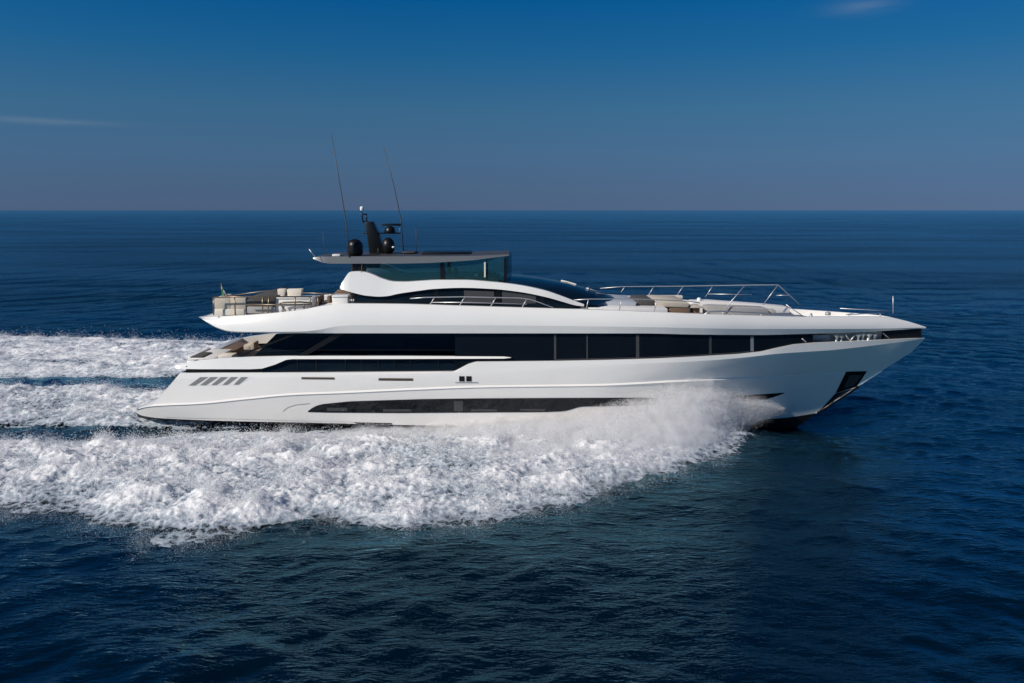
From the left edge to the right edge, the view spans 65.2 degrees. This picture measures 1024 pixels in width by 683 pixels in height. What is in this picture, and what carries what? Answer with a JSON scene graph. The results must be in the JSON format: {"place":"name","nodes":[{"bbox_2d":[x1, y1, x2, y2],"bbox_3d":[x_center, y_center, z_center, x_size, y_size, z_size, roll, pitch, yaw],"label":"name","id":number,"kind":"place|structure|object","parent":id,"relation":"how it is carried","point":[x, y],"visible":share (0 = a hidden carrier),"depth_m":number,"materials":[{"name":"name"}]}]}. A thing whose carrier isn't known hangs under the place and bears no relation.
{"place":"outdoors","nodes":[
{"label":"outdoors","id":0,"kind":"place"},
{"bbox_2d":[0,210,1023,682],"bbox_3d":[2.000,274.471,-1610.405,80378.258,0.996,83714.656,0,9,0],"label":"sea","id":1,"kind":"structure","parent":0,"point":[870,530],"depth_m":23.68,"materials":[{"name":"liquid"}]},
{"bbox_2d":[0,373,196,425],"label":"foam spray","id":2,"kind":"object","parent":1,"relation":"on","point":[84,393],"visible":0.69,"depth_m":37.78,"materials":[{"name":"white liquid"}]},
{"bbox_2d":[0,335,229,377],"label":"wake foam","id":3,"kind":"object","parent":1,"relation":"on","point":[134,365],"visible":0.34,"depth_m":49.27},
{"bbox_2d":[0,326,251,377],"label":"foam spray","id":4,"kind":"object","parent":1,"relation":"on","point":[32,353],"visible":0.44,"depth_m":51.31,"materials":[{"name":"white liquid"}]},
{"bbox_2d":[0,383,262,429],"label":"stern wash","id":5,"kind":"object","parent":1,"relation":"on","point":[17,414],"visible":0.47,"depth_m":36.49,"materials":[{"name":"liquid"}]},
{"bbox_2d":[0,410,746,546],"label":"foam spray","id":6,"kind":"object","parent":1,"relation":"on","point":[345,442],"visible":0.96,"depth_m":29.00,"materials":[{"name":"white liquid"}]},
{"bbox_2d":[0,428,753,546],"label":"wake foam","id":7,"kind":"object","parent":1,"relation":"on","point":[171,513],"visible":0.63,"depth_m":27.25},
{"bbox_2d":[0,445,738,563],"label":"foam spray","id":8,"kind":"object","parent":7,"relation":"on","point":[322,515],"visible":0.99,"depth_m":23.98,"materials":[{"name":"white liquid"}]},
{"bbox_2d":[136,133,925,427],"bbox_3d":[0.941,-2.317,36.710,36.402,13.726,7.500,0,9,0],"label":"motor yacht","id":9,"kind":"object","parent":1,"relation":"on","point":[390,344],"visible":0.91,"depth_m":33.97,"materials":[{"name":"white plastic"}]},
{"bbox_2d":[188,348,231,359],"bbox_3d":[-13.408,0.602,35.619,1.135,0.281,2.300,0,9,0],"label":"sofa","id":10,"kind":"object","parent":9,"relation":"on","point":[215,353],"visible":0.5,"depth_m":35.70,"materials":[{"name":"white fabric"}]},
{"bbox_2d":[191,352,211,357],"bbox_3d":[-13.591,0.599,35.082,0.554,0.102,1.160,0,9,0],"label":"cushion","id":11,"kind":"object","parent":10,"relation":"on","point":[202,354],"visible":1,"depth_m":34.94,"materials":[{"name":"grey fabric"}]},
{"bbox_2d":[221,283,228,296],"bbox_3d":[-13.204,-2.238,36.926,0.423,0.928,0.160,0,9,0],"label":"flag","id":12,"kind":"object","parent":9,"relation":"attached to","point":[223,293],"visible":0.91,"depth_m":36.88,"materials":[{"name":"green fabric"}]},
{"bbox_2d":[218,353,236,357],"bbox_3d":[-12.367,0.663,34.819,0.618,0.245,0.700,0,9,0],"label":"sunbed","id":13,"kind":"object","parent":9,"relation":"on","point":[222,355],"visible":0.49,"depth_m":34.64,"materials":[{"name":"beige fabric"}]},
{"bbox_2d":[214,297,249,314],"bbox_3d":[-11.977,-1.553,34.404,1.375,0.738,1.000,0,9,0],"label":"sofa","id":14,"kind":"object","parent":9,"relation":"on","point":[224,306],"visible":0.87,"depth_m":33.94,"materials":[{"name":"beige fabric"}]},
{"bbox_2d":[223,343,246,352],"bbox_3d":[-13.380,0.651,37.756,1.180,0.750,2.900,0,9,0],"label":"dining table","id":15,"kind":"object","parent":9,"relation":"on","point":[234,347],"visible":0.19,"depth_m":37.96,"materials":[{"name":"brown wood"}]},
{"bbox_2d":[244,340,258,349],"bbox_3d":[-12.148,0.165,37.270,0.498,0.346,0.700,0,9,0],"label":"cockpit chair","id":16,"kind":"object","parent":9,"relation":"on","point":[254,344],"visible":0.94,"depth_m":36.96,"materials":[{"name":"beige fabric"}]},
{"bbox_2d":[247,287,286,312],"bbox_3d":[-10.997,-1.879,35.769,1.940,0.783,3.800,0,9,0],"label":"sunbed","id":17,"kind":"object","parent":9,"relation":"on","point":[257,300],"visible":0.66,"depth_m":33.93,"materials":[{"name":"grey fabric"}]},
{"bbox_2d":[279,301,311,310],"bbox_3d":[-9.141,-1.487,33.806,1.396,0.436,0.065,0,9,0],"label":"coffee table","id":18,"kind":"object","parent":9,"relation":"on","point":[293,302],"visible":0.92,"depth_m":33.76,"materials":[{"name":"brown metal"}]},
{"bbox_2d":[275,295,317,311],"bbox_3d":[-9.261,-1.630,34.442,1.602,0.646,0.980,0,9,0],"label":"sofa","id":19,"kind":"object","parent":9,"relation":"on","point":[313,298],"visible":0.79,"depth_m":34.00,"materials":[{"name":"white fabric"}]},
{"bbox_2d":[277,288,286,295],"bbox_3d":[-9.957,-2.116,34.666,0.344,0.362,0.300,0,9,0],"label":"cushion","id":20,"kind":"object","parent":19,"relation":"on","point":[281,291],"visible":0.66,"depth_m":34.52,"materials":[{"name":"beige fabric"}]},
{"bbox_2d":[287,288,302,295],"bbox_3d":[-9.388,-2.116,34.666,0.654,0.363,0.300,0,9,0],"label":"cushion","id":21,"kind":"object","parent":19,"relation":"on","point":[295,292],"visible":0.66,"depth_m":34.52,"materials":[{"name":"beige fabric"}]},
{"bbox_2d":[317,295,323,304],"bbox_3d":[-8.545,-1.752,35.182,0.413,0.551,0.800,0,9,0],"label":"deck chair","id":22,"kind":"object","parent":9,"relation":"on","point":[321,298],"visible":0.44,"depth_m":35.02,"materials":[{"name":"brown wicker"}]},
{"bbox_2d":[321,295,331,304],"bbox_3d":[-8.110,-1.752,35.182,0.412,0.551,0.800,0,9,0],"label":"deck chair","id":23,"kind":"object","parent":9,"relation":"on","point":[329,299],"visible":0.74,"depth_m":34.80,"materials":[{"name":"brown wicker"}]},
{"bbox_2d":[332,294,351,303],"bbox_3d":[-7.277,-1.815,34.209,0.699,0.396,0.780,0,9,0],"label":"locker","id":24,"kind":"object","parent":9,"relation":"on","point":[340,298],"visible":0.88,"depth_m":33.87,"materials":[{"name":"white plastic"}]},
{"bbox_2d":[333,289,353,298],"bbox_3d":[-7.606,-2.257,36.315,0.967,0.482,1.600,0,9,0],"label":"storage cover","id":25,"kind":"object","parent":9,"relation":"on","point":[340,291],"visible":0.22,"depth_m":35.52,"materials":[{"name":"brown wood"}]},
{"bbox_2d":[254,333,454,355],"bbox_3d":[-6.981,0.408,34.397,9.684,1.832,0.050,0,9,0],"label":"saloon window","id":26,"kind":"structure","parent":9,"relation":"in","point":[409,344],"depth_m":34.32,"materials":[{"name":"black glass"}]},
{"bbox_2d":[354,288,577,308],"bbox_3d":[-1.953,-1.801,33.996,9.549,1.069,0.135,0,9,0],"label":"side window","id":27,"kind":"structure","parent":9,"relation":"in","point":[404,298],"depth_m":33.97,"materials":[{"name":"black glass"}]},
{"bbox_2d":[598,295,635,305],"bbox_3d":[4.552,-1.779,36.444,1.775,0.395,3.100,0,9,0],"label":"sun pad","id":28,"kind":"object","parent":9,"relation":"on","point":[626,300],"visible":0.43,"depth_m":35.10,"materials":[{"name":"white fabric"}]},
{"bbox_2d":[455,333,812,369],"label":"saloon window","id":29,"kind":"structure","parent":9,"relation":"in","point":[517,346],"depth_m":33.68,"materials":[{"name":"black glass"}]},
{"bbox_2d":[630,295,654,305],"bbox_3d":[5.863,-1.875,36.225,0.868,0.265,2.300,0,9,0],"label":"backrest roll","id":30,"kind":"object","parent":9,"relation":"on","point":[637,300],"visible":0.79,"depth_m":35.12,"materials":[{"name":"grey fabric"}]},
{"bbox_2d":[646,295,689,312],"bbox_3d":[7.156,-1.715,36.607,1.825,0.634,3.000,0,9,0],"label":"sofa","id":31,"kind":"object","parent":9,"relation":"on","point":[677,306],"visible":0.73,"depth_m":35.19,"materials":[{"name":"beige fabric"}]},
{"bbox_2d":[689,304,702,312],"bbox_3d":[8.111,-1.447,35.688,0.546,0.353,1.100,0,9,0],"label":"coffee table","id":32,"kind":"object","parent":9,"relation":"on","point":[694,308],"visible":0.77,"depth_m":35.35,"materials":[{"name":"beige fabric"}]},
{"bbox_2d":[687,299,789,314],"bbox_3d":[10.559,-1.542,36.787,4.645,0.531,2.500,0,9,0],"label":"sofa","id":33,"kind":"object","parent":9,"relation":"on","point":[707,305],"visible":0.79,"depth_m":35.99,"materials":[{"name":"grey fabric"}]},
{"bbox_2d":[402,374,787,472],"bbox_3d":[3.874,2.906,31.873,18.064,2.498,12.145,0,9,0],"label":"bow spray","id":34,"kind":"object","parent":1,"relation":"on","point":[702,413],"visible":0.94,"depth_m":33.70,"materials":[{"name":"white liquid"}]},
{"bbox_2d":[0,0,1023,209],"label":"sky","id":35,"kind":"structure","parent":0,"point":[105,104],"materials":[{"name":"blue"}]}
]}

